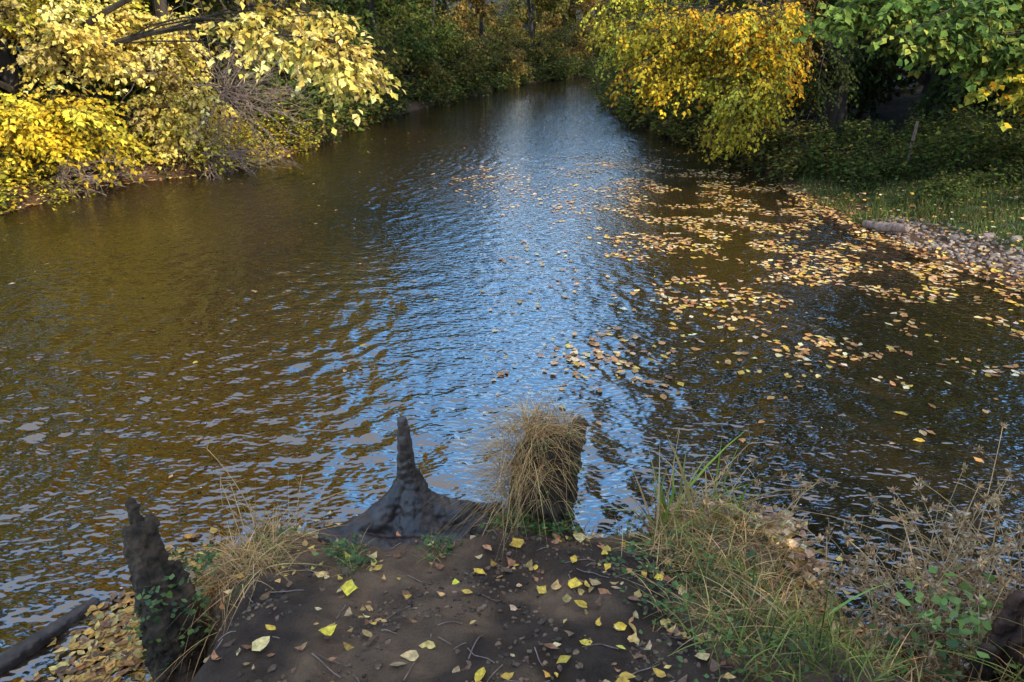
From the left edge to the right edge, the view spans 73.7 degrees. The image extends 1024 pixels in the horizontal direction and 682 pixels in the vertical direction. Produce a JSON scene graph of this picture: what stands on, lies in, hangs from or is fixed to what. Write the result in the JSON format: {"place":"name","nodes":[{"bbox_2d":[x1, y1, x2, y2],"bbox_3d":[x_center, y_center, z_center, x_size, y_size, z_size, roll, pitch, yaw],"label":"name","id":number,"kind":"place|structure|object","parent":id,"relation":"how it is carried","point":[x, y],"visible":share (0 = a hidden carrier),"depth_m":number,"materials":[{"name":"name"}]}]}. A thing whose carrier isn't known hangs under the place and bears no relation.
{"place":"outdoors","nodes":[
{"label":"outdoors","id":0,"kind":"place"},
{"bbox_2d":[0,76,1023,681],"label":"river water","id":1,"kind":"structure","parent":0,"point":[122,310],"depth_m":7.17,"materials":[{"name":"liquid"}]},
{"bbox_2d":[0,597,99,673],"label":"submerged log","id":2,"kind":"object","parent":1,"relation":"in","point":[17,653],"visible":0.9,"depth_m":3.67,"materials":[{"name":"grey wood"}]},
{"bbox_2d":[10,116,1023,681],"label":"floating leaves","id":3,"kind":"object","parent":1,"relation":"on","point":[108,632],"visible":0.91,"depth_m":7.34,"materials":[{"name":"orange plant"}]},
{"bbox_2d":[50,230,1019,588],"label":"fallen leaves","id":4,"kind":"object","parent":1,"relation":"on","point":[426,414],"visible":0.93,"depth_m":6.80,"materials":[{"name":"yellow plant"}]},
{"bbox_2d":[0,0,1023,681],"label":"ground","id":5,"kind":"structure","parent":0,"point":[296,628],"depth_m":3.33,"materials":[{"name":"soil"}]},
{"bbox_2d":[0,0,259,115],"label":"alder tree","id":6,"kind":"object","parent":5,"relation":"on","point":[70,87],"visible":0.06,"depth_m":20.69,"materials":[{"name":"yellow plant"}]},
{"bbox_2d":[21,0,240,179],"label":"maple tree","id":7,"kind":"object","parent":5,"relation":"on","point":[168,111],"visible":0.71,"depth_m":15.78,"materials":[{"name":"yellow plant"}]},
{"bbox_2d":[14,0,285,96],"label":"alder tree","id":8,"kind":"object","parent":5,"relation":"on","point":[130,88],"visible":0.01,"depth_m":25.22,"materials":[{"name":"yellow plant"}]},
{"bbox_2d":[0,102,327,216],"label":"bramble bush","id":9,"kind":"object","parent":5,"relation":"on","point":[9,178],"visible":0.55,"depth_m":15.93,"materials":[{"name":"yellow plant"}]},
{"bbox_2d":[122,497,209,681],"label":"tree stump","id":10,"kind":"object","parent":5,"relation":"on","point":[146,556],"visible":0.74,"depth_m":3.42,"materials":[{"name":"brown wood"}]},
{"bbox_2d":[34,0,319,203],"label":"bare shrub","id":11,"kind":"object","parent":5,"relation":"on","point":[230,93],"visible":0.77,"depth_m":15.93,"materials":[{"name":"plant"}]},
{"bbox_2d":[0,0,405,195],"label":"maple tree","id":12,"kind":"object","parent":5,"relation":"on","point":[26,121],"visible":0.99,"depth_m":13.22,"materials":[{"name":"yellow plant"}]},
{"bbox_2d":[136,0,390,126],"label":"alder tree","id":13,"kind":"object","parent":5,"relation":"on","point":[283,75],"visible":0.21,"depth_m":21.32,"materials":[{"name":"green plant"}]},
{"bbox_2d":[216,0,343,70],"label":"alder tree","id":14,"kind":"object","parent":5,"relation":"on","point":[328,3],"visible":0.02,"depth_m":32.67,"materials":[{"name":"green plant"}]},
{"bbox_2d":[211,0,416,103],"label":"alder tree","id":15,"kind":"object","parent":5,"relation":"on","point":[388,55],"visible":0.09,"depth_m":26.48,"materials":[{"name":"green plant"}]},
{"bbox_2d":[327,0,444,76],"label":"alder tree","id":16,"kind":"object","parent":5,"relation":"on","point":[356,5],"visible":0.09,"depth_m":34.73,"materials":[{"name":"green plant"}]},
{"bbox_2d":[321,0,456,24],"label":"alder tree","id":17,"kind":"object","parent":5,"relation":"on","point":[399,2],"visible":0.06,"depth_m":48.40,"materials":[{"name":"green plant"}]},
{"bbox_2d":[333,0,458,100],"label":"alder tree","id":18,"kind":"object","parent":5,"relation":"on","point":[421,50],"visible":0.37,"depth_m":31.77,"materials":[{"name":"green plant"}]},
{"bbox_2d":[318,416,501,550],"bbox_3d":[-0.609,0.979,4.003,1.098,0.999,0.542,0,24,0],"label":"driftwood root","id":19,"kind":"object","parent":5,"relation":"on","point":[405,497],"visible":0.58,"depth_m":4.06,"materials":[{"name":"grey wood"}]},
{"bbox_2d":[360,0,513,88],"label":"oak tree","id":20,"kind":"object","parent":5,"relation":"on","point":[447,38],"visible":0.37,"depth_m":36.44,"materials":[{"name":"green plant"}]},
{"bbox_2d":[390,0,504,70],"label":"alder tree","id":21,"kind":"object","parent":5,"relation":"on","point":[444,8],"visible":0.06,"depth_m":46.29,"materials":[{"name":"green plant"}]},
{"bbox_2d":[442,0,537,85],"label":"oak tree","id":22,"kind":"object","parent":5,"relation":"on","point":[481,7],"visible":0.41,"depth_m":42.94,"materials":[{"name":"green plant"}]},
{"bbox_2d":[454,0,527,41],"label":"oak tree","id":23,"kind":"object","parent":5,"relation":"on","point":[508,22],"visible":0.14,"depth_m":56.86,"materials":[{"name":"green plant"}]},
{"bbox_2d":[196,52,798,153],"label":"riverside undergrowth","id":24,"kind":"object","parent":5,"relation":"on","point":[504,79],"visible":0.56,"depth_m":26.11,"materials":[{"name":"green plant"}]},
{"bbox_2d":[0,134,1023,681],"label":"fallen leaves","id":25,"kind":"object","parent":5,"relation":"on","point":[796,554],"depth_m":3.60,"materials":[{"name":"yellow plant"}]},
{"bbox_2d":[488,0,579,79],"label":"oak tree","id":26,"kind":"object","parent":5,"relation":"on","point":[544,50],"visible":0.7,"depth_m":51.58,"materials":[{"name":"green plant"}]},
{"bbox_2d":[500,0,571,44],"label":"oak tree","id":27,"kind":"object","parent":5,"relation":"on","point":[551,22],"visible":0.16,"depth_m":64.30,"materials":[{"name":"green plant"}]},
{"bbox_2d":[489,0,583,39],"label":"oak tree","id":28,"kind":"object","parent":5,"relation":"on","point":[517,9],"visible":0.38,"depth_m":75.75,"materials":[{"name":"green plant"}]},
{"bbox_2d":[508,417,588,532],"bbox_3d":[0.177,1.048,4.317,0.449,1.227,0.486,14,28,29],"label":"mossy tree stump","id":29,"kind":"object","parent":5,"relation":"on","point":[546,513],"visible":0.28,"depth_m":4.14,"materials":[{"name":"brown wood"}]},
{"bbox_2d":[205,521,904,681],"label":"soil crumbs","id":30,"kind":"object","parent":5,"relation":"on","point":[568,651],"visible":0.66,"depth_m":3.14,"materials":[{"name":"soil"}]},
{"bbox_2d":[107,378,1023,681],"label":"grass tufts","id":31,"kind":"object","parent":5,"relation":"on","point":[541,424],"visible":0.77,"depth_m":3.63,"materials":[{"name":"plant"}]},
{"bbox_2d":[526,0,605,64],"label":"oak tree","id":32,"kind":"object","parent":5,"relation":"on","point":[577,43],"visible":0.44,"depth_m":57.67,"materials":[{"name":"green plant"}]},
{"bbox_2d":[122,425,1020,681],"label":"ivy and herbs","id":33,"kind":"object","parent":5,"relation":"on","point":[964,618],"visible":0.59,"depth_m":3.40,"materials":[{"name":"green plant"}]},
{"bbox_2d":[555,2,628,55],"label":"oak tree","id":34,"kind":"object","parent":5,"relation":"on","point":[578,22],"visible":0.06,"depth_m":74.12,"materials":[{"name":"green plant"}]},
{"bbox_2d":[173,422,1023,681],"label":"dead weeds","id":35,"kind":"object","parent":5,"relation":"on","point":[956,664],"visible":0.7,"depth_m":3.70,"materials":[{"name":"brown plant"}]},
{"bbox_2d":[568,0,639,65],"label":"oak tree","id":36,"kind":"object","parent":5,"relation":"on","point":[596,49],"visible":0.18,"depth_m":63.50,"materials":[{"name":"green plant"}]},
{"bbox_2d":[597,0,728,79],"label":"beech tree","id":37,"kind":"object","parent":5,"relation":"on","point":[633,50],"visible":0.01,"depth_m":33.52,"materials":[{"name":"yellow plant"}]},
{"bbox_2d":[622,0,746,100],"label":"beech tree","id":38,"kind":"object","parent":5,"relation":"on","point":[739,3],"depth_m":28.26,"materials":[{"name":"yellow plant"}]},
{"bbox_2d":[574,0,868,166],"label":"beech tree","id":39,"kind":"object","parent":5,"relation":"on","point":[762,75],"visible":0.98,"depth_m":15.86,"materials":[{"name":"yellow plant"}]},
{"bbox_2d":[631,0,865,122],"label":"beech tree","id":40,"kind":"object","parent":5,"relation":"on","point":[803,105],"visible":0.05,"depth_m":22.63,"materials":[{"name":"yellow plant"}]},
{"bbox_2d":[651,102,864,184],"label":"riverside undergrowth","id":41,"kind":"object","parent":5,"relation":"on","point":[768,154],"visible":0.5,"depth_m":17.07,"materials":[{"name":"green plant"}]},
{"bbox_2d":[583,430,959,655],"bbox_3d":[1.204,1.193,3.743,1.315,0.896,2.238,-7,25,-15],"label":"reed clump","id":42,"kind":"object","parent":5,"relation":"on","point":[661,500],"visible":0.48,"depth_m":4.24,"materials":[{"name":"green plant"}]},
{"bbox_2d":[725,0,835,16],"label":"holly tree","id":43,"kind":"object","parent":5,"relation":"on","point":[766,4],"visible":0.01,"depth_m":32.62,"materials":[{"name":"green plant"}]},
{"bbox_2d":[774,0,940,96],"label":"holly tree","id":44,"kind":"object","parent":5,"relation":"on","point":[905,82],"visible":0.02,"depth_m":25.00,"materials":[{"name":"green plant"}]},
{"bbox_2d":[862,220,909,232],"bbox_3d":[6.114,-1.889,11.188,0.165,0.229,0.809,-12,27,-24],"label":"log","id":45,"kind":"object","parent":5,"relation":"on","point":[888,227],"visible":1,"depth_m":11.11,"materials":[{"name":"wood"}]},
{"bbox_2d":[765,96,1023,192],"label":"nettle undergrowth","id":46,"kind":"object","parent":5,"relation":"on","point":[949,143],"visible":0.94,"depth_m":14.89,"materials":[{"name":"green plant"}]},
{"bbox_2d":[792,0,1023,131],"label":"sycamore tree","id":47,"kind":"object","parent":5,"relation":"on","point":[956,31],"visible":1,"depth_m":11.29,"materials":[{"name":"green plant"}]},
{"bbox_2d":[792,150,1023,250],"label":"bank grass","id":48,"kind":"structure","parent":5,"relation":"on","point":[899,207],"depth_m":12.20,"materials":[{"name":"green plant"}]},
{"bbox_2d":[793,1,1022,122],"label":"holly tree","id":49,"kind":"object","parent":5,"relation":"on","point":[877,68],"visible":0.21,"depth_m":19.32,"materials":[{"name":"green plant"}]},
{"bbox_2d":[907,121,918,161],"bbox_3d":[8.702,-4.327,14.822,0.082,0.854,0.080,0,24,0],"label":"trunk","id":50,"kind":"object","parent":5,"relation":"on","point":[913,138],"visible":0.79,"depth_m":14.76,"materials":[{"name":"grey wood"}]},
{"bbox_2d":[871,216,1023,278],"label":"gravel","id":51,"kind":"structure","parent":5,"relation":"on","point":[992,255],"depth_m":10.29,"materials":[{"name":"grey gravel"}]},
{"bbox_2d":[893,222,1021,242],"bbox_3d":[7.194,-1.623,10.490,2.586,0.291,0.322,22,32,40],"label":"bank rock","id":52,"kind":"object","parent":5,"relation":"on","point":[985,235],"visible":0.62,"depth_m":10.39,"materials":[{"name":"stone"}]},
{"bbox_2d":[898,152,1023,207],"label":"nettle undergrowth","id":53,"kind":"object","parent":5,"relation":"on","point":[1016,173],"visible":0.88,"depth_m":12.70,"materials":[{"name":"green plant"}]},
{"bbox_2d":[918,10,1023,123],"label":"holly tree","id":54,"kind":"object","parent":5,"relation":"on","point":[974,105],"visible":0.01,"depth_m":18.14,"materials":[{"name":"green plant"}]},
{"bbox_2d":[967,643,997,681],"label":"wooden post","id":55,"kind":"object","parent":5,"relation":"on","point":[987,673],"visible":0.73,"depth_m":3.08,"materials":[{"name":"brown wood"}]},
{"bbox_2d":[963,590,1023,681],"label":"wooden post","id":56,"kind":"object","parent":5,"relation":"on","point":[1005,631],"visible":0.62,"depth_m":3.10,"materials":[{"name":"brown wood"}]}
]}

